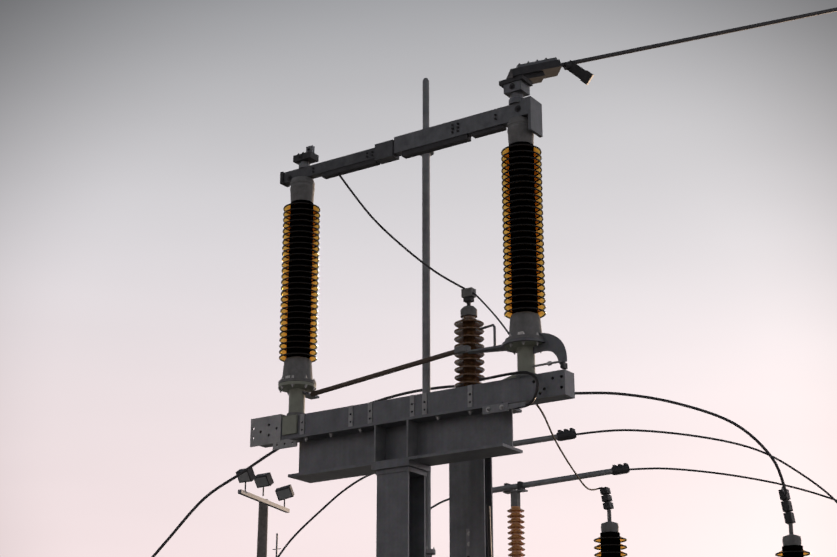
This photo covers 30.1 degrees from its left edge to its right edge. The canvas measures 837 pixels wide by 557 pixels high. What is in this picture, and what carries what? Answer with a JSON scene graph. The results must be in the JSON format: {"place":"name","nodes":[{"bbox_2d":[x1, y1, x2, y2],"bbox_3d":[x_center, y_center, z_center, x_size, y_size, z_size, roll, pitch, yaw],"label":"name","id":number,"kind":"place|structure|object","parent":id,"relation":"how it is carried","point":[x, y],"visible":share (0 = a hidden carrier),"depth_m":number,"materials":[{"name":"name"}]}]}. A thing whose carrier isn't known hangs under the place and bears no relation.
{"place":"outdoors","nodes":[
{"label":"outdoors","id":0,"kind":"place"},
{"bbox_2d":[0,0,836,556],"label":"sky","id":1,"kind":"structure","parent":0,"point":[689,190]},
{"bbox_2d":[449,458,493,556],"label":"column","id":2,"kind":"structure","parent":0,"point":[459,508],"depth_m":9.18,"materials":[{"name":"metal"}]},
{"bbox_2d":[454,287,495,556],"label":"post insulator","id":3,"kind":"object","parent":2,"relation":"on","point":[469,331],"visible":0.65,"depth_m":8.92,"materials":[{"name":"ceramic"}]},
{"label":"gravel ground","id":4,"kind":"structure","parent":0,"visible":0},
{"bbox_2d":[235,468,293,556],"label":"floodlight pole","id":5,"kind":"object","parent":4,"relation":"on","point":[263,480],"visible":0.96,"depth_m":41.22,"materials":[{"name":"metal"}]},
{"bbox_2d":[371,459,430,556],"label":"column","id":6,"kind":"structure","parent":4,"relation":"on","point":[401,515],"depth_m":8.18,"materials":[{"name":"metal"}]},
{"bbox_2d":[288,402,522,482],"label":"steel beam","id":7,"kind":"structure","parent":6,"relation":"on","point":[455,436],"depth_m":8.27,"materials":[{"name":"metal"}]},
{"bbox_2d":[250,385,472,449],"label":"mounting plates","id":8,"kind":"object","parent":7,"relation":"on","point":[286,425],"visible":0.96,"depth_m":8.74,"materials":[{"name":"grey metal"}]},
{"bbox_2d":[278,57,561,415],"bbox_3d":[-0.049,-0.204,8.741,1.768,1.844,0.318,-12,-23,32],"label":"disconnector","id":9,"kind":"object","parent":8,"relation":"on","point":[519,116],"visible":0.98,"depth_m":8.62,"materials":[{"name":"ceramic"}]},
{"bbox_2d":[338,174,508,334],"bbox_3d":[0.166,-0.017,8.907,1.152,1.262,0.556,-9,-21,24],"label":"jumper wire","id":10,"kind":"object","parent":9,"relation":"attached to","point":[410,252],"visible":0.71,"depth_m":9.09,"materials":[{"name":"metal"}]},
{"bbox_2d":[285,331,567,414],"bbox_3d":[0.087,0.633,8.422,1.765,0.419,0.458,-12,-23,32],"label":"operating linkage","id":11,"kind":"object","parent":9,"relation":"attached to","point":[553,344],"visible":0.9,"depth_m":8.00,"materials":[{"name":"metal"}]},
{"bbox_2d":[561,7,836,84],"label":"line conductor","id":12,"kind":"object","parent":9,"relation":"attached to","point":[579,72],"visible":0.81,"depth_m":8.86,"materials":[{"name":"metal"}]},
{"bbox_2d":[151,385,836,556],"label":"power cables","id":13,"kind":"object","parent":8,"relation":"on","point":[570,434],"visible":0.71,"depth_m":11.49,"materials":[{"name":"rubber"}]},
{"bbox_2d":[260,369,574,447],"bbox_3d":[-0.071,0.713,8.378,2.010,0.130,0.100,-12,-23,32],"label":"base channel","id":14,"kind":"object","parent":7,"relation":"on","point":[557,385],"visible":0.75,"depth_m":8.16,"materials":[{"name":"grey metal"}]},
{"bbox_2d":[420,78,435,556],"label":"lightning mast","id":15,"kind":"object","parent":4,"relation":"on","point":[430,552],"visible":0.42,"depth_m":9.22,"materials":[{"name":"metal"}]},
{"bbox_2d":[503,481,527,556],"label":"post insulator","id":16,"kind":"object","parent":4,"relation":"on","point":[516,532],"visible":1,"depth_m":12.39,"materials":[{"name":"ceramic"}]},
{"bbox_2d":[593,487,810,556],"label":"insulators","id":17,"kind":"object","parent":4,"relation":"on","point":[610,539],"visible":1,"depth_m":10.61,"materials":[{"name":"ceramic"}]}
]}

